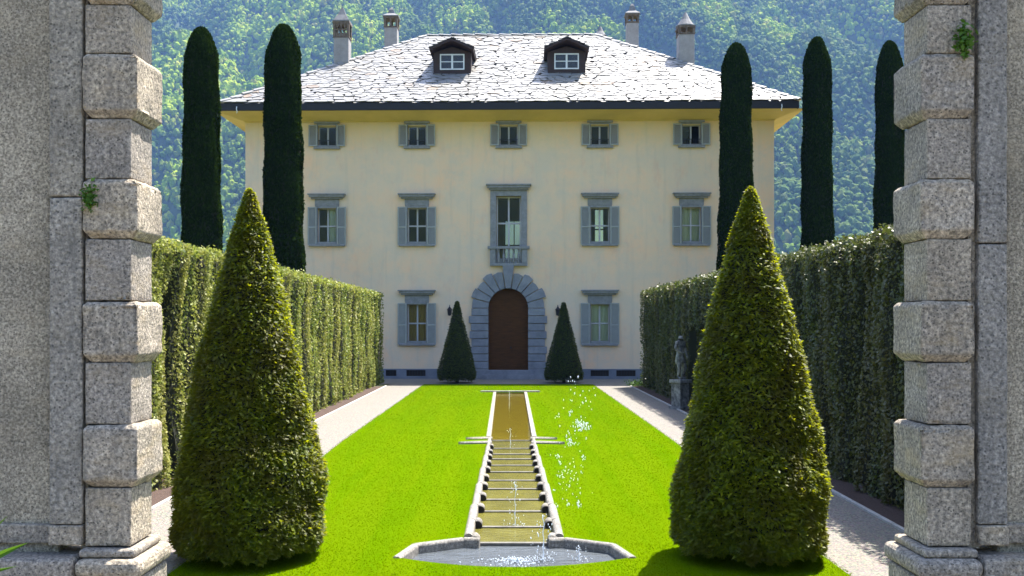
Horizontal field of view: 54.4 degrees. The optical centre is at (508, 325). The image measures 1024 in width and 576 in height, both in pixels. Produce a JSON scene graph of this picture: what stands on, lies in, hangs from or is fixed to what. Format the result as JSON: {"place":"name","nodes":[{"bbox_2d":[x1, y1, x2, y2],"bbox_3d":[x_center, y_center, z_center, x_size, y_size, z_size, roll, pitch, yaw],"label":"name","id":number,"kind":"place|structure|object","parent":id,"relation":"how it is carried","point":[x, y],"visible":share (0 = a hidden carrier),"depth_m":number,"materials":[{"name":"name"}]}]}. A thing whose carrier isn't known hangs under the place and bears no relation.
{"place":"outdoors","nodes":[
{"label":"outdoors","id":0,"kind":"place"},
{"bbox_2d":[151,384,423,574],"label":"gravel path","id":1,"kind":"structure","parent":0,"point":[336,427],"depth_m":25.66,"materials":[{"name":"beige gravel"}]},
{"bbox_2d":[167,384,851,575],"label":"lawn","id":2,"kind":"structure","parent":0,"point":[474,479],"depth_m":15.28,"materials":[{"name":"green plant"}]},
{"bbox_2d":[166,187,329,567],"bbox_3d":[-2.905,0.579,11.248,1.806,4.283,1.809,0,0,-23],"label":"yew cone","id":3,"kind":"object","parent":2,"relation":"on","point":[247,487],"visible":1,"depth_m":10.77,"materials":[{"name":"green plant"}]},
{"bbox_2d":[393,391,635,566],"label":"water cascade","id":4,"kind":"object","parent":2,"relation":"on","point":[489,534],"visible":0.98,"depth_m":13.95,"materials":[{"name":"stone"}]},
{"bbox_2d":[460,555,548,566],"bbox_3d":[-0.045,2.690,11.396,1.040,0.067,0.546,0,0,0],"label":"pool splash","id":5,"kind":"object","parent":4,"relation":"on","point":[512,559],"visible":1,"depth_m":11.39,"materials":[{"name":"white liquid"}]},
{"bbox_2d":[504,481,524,525],"bbox_3d":[0.084,2.399,13.311,0.300,0.625,0.269,0,0,21],"label":"water jet","id":6,"kind":"object","parent":4,"relation":"on","point":[515,505],"visible":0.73,"depth_m":13.29,"materials":[{"name":"white liquid"}]},
{"bbox_2d":[530,514,556,562],"bbox_3d":[0.407,2.451,11.496,0.269,0.539,0.316,0,0,-44],"label":"water jet","id":7,"kind":"object","parent":4,"relation":"on","point":[543,558],"visible":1,"depth_m":11.49,"materials":[{"name":"white"}]},
{"bbox_2d":[567,545,590,561],"bbox_3d":[0.828,2.627,11.492,0.294,0.179,0.275,0,0,0],"label":"water jet","id":8,"kind":"object","parent":4,"relation":"on","point":[579,559],"visible":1,"depth_m":11.49,"materials":[{"name":"white liquid"}]},
{"bbox_2d":[667,185,833,567],"bbox_3d":[2.727,0.568,11.266,1.845,4.304,1.848,0,0,31],"label":"yew cone","id":9,"kind":"object","parent":2,"relation":"on","point":[753,484],"visible":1,"depth_m":10.76,"materials":[{"name":"green plant"}]},
{"bbox_2d":[378,379,642,383],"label":"gravel court","id":10,"kind":"object","parent":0,"point":[501,381],"depth_m":44.37,"materials":[{"name":"beige gravel"}]},
{"bbox_2d":[437,301,476,382],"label":"yew cone","id":11,"kind":"object","parent":10,"relation":"on","point":[457,361],"visible":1,"depth_m":42.89,"materials":[{"name":"green plant"}]},
{"bbox_2d":[543,302,583,382],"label":"yew cone","id":12,"kind":"object","parent":10,"relation":"on","point":[563,363],"visible":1,"depth_m":42.89,"materials":[{"name":"green plant"}]},
{"bbox_2d":[151,0,903,257],"bbox_3d":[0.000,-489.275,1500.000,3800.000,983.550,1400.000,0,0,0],"label":"hills","id":13,"kind":"structure","parent":0,"point":[174,211],"depth_m":1435.32,"materials":[{"name":"green plant"}]},
{"bbox_2d":[152,0,907,254],"bbox_3d":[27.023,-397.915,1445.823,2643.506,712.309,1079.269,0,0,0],"label":"forest","id":14,"kind":"object","parent":13,"relation":"on","point":[853,171],"visible":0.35,"depth_m":1445.20,"materials":[{"name":"green plant"}]},
{"bbox_2d":[550,376,595,511],"bbox_3d":[0.718,1.268,10.822,0.510,1.445,0.904,0,0,0],"label":"water spray","id":15,"kind":"object","parent":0,"point":[586,423],"visible":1,"depth_m":10.79,"materials":[{"name":"white liquid"}]},
{"bbox_2d":[593,384,904,575],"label":"gravel path","id":16,"kind":"structure","parent":0,"point":[858,538],"depth_m":13.07,"materials":[{"name":"beige gravel"}]},
{"bbox_3d":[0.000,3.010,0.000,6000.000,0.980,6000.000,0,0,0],"label":"ground","id":17,"kind":"structure","parent":0,"visible":0},
{"bbox_2d":[179,26,223,252],"bbox_3d":[-10.632,-3.874,34.585,1.713,13.039,1.688,0,0,0],"label":"cypress","id":18,"kind":"object","parent":17,"relation":"on","point":[201,213],"visible":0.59,"depth_m":34.09,"materials":[{"name":"green plant"}]},
{"bbox_2d":[80,385,386,545],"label":"path kerb","id":19,"kind":"structure","parent":17,"relation":"on","point":[159,504],"depth_m":27.28,"materials":[{"name":"stone"}]},
{"bbox_2d":[152,386,382,505],"bbox_3d":[-6.110,2.568,23.000,2.180,0.120,36.000,0,0,0],"label":"mulch bed","id":20,"kind":"object","parent":17,"relation":"on","point":[159,495],"visible":0.1,"depth_m":28.65,"materials":[{"name":"brown soil"}]},
{"bbox_2d":[151,236,383,491],"bbox_3d":[-6.191,0.637,26.700,1.710,4.427,33.480,0,0,0],"label":"clipped hedge","id":21,"kind":"object","parent":20,"relation":"on","point":[337,326],"visible":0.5,"depth_m":25.41,"materials":[{"name":"green plant"}]},
{"bbox_2d":[262,23,306,273],"bbox_3d":[-8.447,-4.338,37.361,1.890,13.980,1.918,0,0,16],"label":"cypress","id":22,"kind":"object","parent":17,"relation":"on","point":[283,205],"visible":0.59,"depth_m":36.78,"materials":[{"name":"green plant"}]},
{"bbox_2d":[220,4,801,378],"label":"villa","id":23,"kind":"object","parent":17,"relation":"on","point":[433,164],"visible":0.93,"depth_m":46.72,"materials":[{"name":"paint"}]},
{"bbox_2d":[308,121,344,148],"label":"window","id":24,"kind":"structure","parent":23,"relation":"in","point":[313,139],"depth_m":46.79,"materials":[{"name":"grey wood"}]},
{"bbox_2d":[307,193,345,246],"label":"window","id":25,"kind":"structure","parent":23,"relation":"in","point":[336,215],"depth_m":46.81,"materials":[{"name":"grey wood"}]},
{"bbox_2d":[398,121,434,148],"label":"window","id":26,"kind":"structure","parent":23,"relation":"in","point":[403,140],"depth_m":46.70,"materials":[{"name":"grey wood"}]},
{"bbox_2d":[398,193,435,245],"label":"window","id":27,"kind":"structure","parent":23,"relation":"in","point":[417,201],"depth_m":46.71,"materials":[{"name":"grey wood"}]},
{"bbox_2d":[398,290,435,345],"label":"window","id":28,"kind":"structure","parent":23,"relation":"in","point":[416,316],"depth_m":46.73,"materials":[{"name":"grey wood"}]},
{"bbox_2d":[447,305,451,315],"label":"wall lantern","id":29,"kind":"object","parent":23,"relation":"attached to","point":[449,310],"depth_m":46.43,"materials":[{"name":"black metal"}]},
{"bbox_2d":[488,289,527,369],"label":"door","id":30,"kind":"structure","parent":23,"relation":"in","point":[508,308],"depth_m":46.95,"materials":[{"name":"brown wood"}]},
{"bbox_2d":[490,121,526,148],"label":"window","id":31,"kind":"structure","parent":23,"relation":"in","point":[521,140],"depth_m":46.62,"materials":[{"name":"grey wood"}]},
{"bbox_2d":[486,184,530,262],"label":"window","id":32,"kind":"structure","parent":23,"relation":"in","point":[495,189],"depth_m":46.63,"materials":[{"name":"grey stone"}]},
{"bbox_2d":[555,305,559,315],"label":"wall lantern","id":33,"kind":"object","parent":23,"relation":"attached to","point":[557,309],"depth_m":46.43,"materials":[{"name":"black metal"}]},
{"bbox_2d":[582,120,617,147],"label":"window","id":34,"kind":"structure","parent":23,"relation":"in","point":[612,139],"depth_m":46.53,"materials":[{"name":"grey wood"}]},
{"bbox_2d":[581,193,618,245],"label":"window","id":35,"kind":"structure","parent":23,"relation":"in","point":[599,201],"depth_m":46.53,"materials":[{"name":"grey wood"}]},
{"bbox_2d":[581,290,618,345],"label":"window","id":36,"kind":"structure","parent":23,"relation":"in","point":[599,316],"depth_m":46.55,"materials":[{"name":"grey wood"}]},
{"bbox_2d":[673,120,709,147],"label":"window","id":37,"kind":"structure","parent":23,"relation":"in","point":[678,139],"depth_m":46.44,"materials":[{"name":"grey wood"}]},
{"bbox_2d":[672,192,710,245],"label":"window","id":38,"kind":"structure","parent":23,"relation":"in","point":[686,216],"depth_m":46.46,"materials":[{"name":"grey wood"}]},
{"bbox_2d":[624,378,642,385],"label":"shrub","id":39,"kind":"object","parent":17,"relation":"on","point":[636,382],"visible":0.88,"depth_m":41.16,"materials":[{"name":"green plant"}]},
{"bbox_2d":[715,42,754,271],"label":"cypress","id":40,"kind":"object","parent":17,"relation":"on","point":[735,172],"visible":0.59,"depth_m":41.92,"materials":[{"name":"green plant"}]},
{"bbox_2d":[630,385,903,531],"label":"path kerb","id":41,"kind":"structure","parent":17,"relation":"on","point":[877,515],"depth_m":14.25,"materials":[{"name":"stone"}]},
{"bbox_2d":[633,386,904,526],"bbox_3d":[6.110,2.568,23.000,2.180,0.120,36.000,0,0,0],"label":"mulch bed","id":42,"kind":"object","parent":17,"relation":"on","point":[894,514],"visible":0.1,"depth_m":14.91,"materials":[{"name":"brown soil"}]},
{"bbox_2d":[669,336,691,409],"bbox_3d":[5.146,1.464,29.799,0.530,2.313,0.500,0,0,-35],"label":"garden statue","id":43,"kind":"object","parent":42,"relation":"on","point":[680,393],"visible":0.98,"depth_m":29.69,"materials":[{"name":"stone"}]},
{"bbox_2d":[639,223,907,510],"bbox_3d":[6.197,0.625,25.255,1.711,4.451,31.576,0,0,0],"label":"clipped hedge","id":44,"kind":"object","parent":42,"relation":"on","point":[846,294],"visible":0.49,"depth_m":16.60,"materials":[{"name":"green plant"}]},
{"bbox_2d":[799,36,835,251],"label":"cypress","id":45,"kind":"object","parent":17,"relation":"on","point":[816,208],"visible":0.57,"depth_m":43.32,"materials":[{"name":"green plant"}]},
{"bbox_2d":[872,40,904,231],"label":"cypress","id":46,"kind":"object","parent":17,"relation":"on","point":[889,147],"visible":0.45,"depth_m":44.01,"materials":[{"name":"green plant"}]},
{"label":"gravel forecourt","id":47,"kind":"structure","parent":0,"visible":0},
{"bbox_2d":[0,516,26,571],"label":"strap leaf plant","id":48,"kind":"object","parent":47,"relation":"on","point":[3,553],"visible":1,"depth_m":5.59,"materials":[{"name":"green plant"}]},
{"bbox_2d":[0,0,170,575],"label":"stone gate pier","id":49,"kind":"structure","parent":47,"relation":"on","point":[81,328],"depth_m":6.20,"materials":[{"name":"stone"}]},
{"bbox_2d":[78,178,98,212],"bbox_3d":[-2.598,-0.805,6.161,0.130,0.226,0.064,0,0,0],"label":"wall plant","id":50,"kind":"object","parent":49,"relation":"attached to","point":[88,198],"depth_m":6.16,"materials":[{"name":"green plant"}]},
{"bbox_2d":[884,0,1023,575],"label":"stone gate pier","id":51,"kind":"structure","parent":47,"relation":"on","point":[958,228],"depth_m":6.20,"materials":[{"name":"stone"}]},
{"bbox_2d":[951,19,977,60],"bbox_3d":[2.821,-1.768,6.152,0.178,0.258,0.082,0,0,0],"label":"wall plant","id":52,"kind":"object","parent":51,"relation":"attached to","point":[964,42],"depth_m":6.16,"materials":[{"name":"green plant"}]}
]}

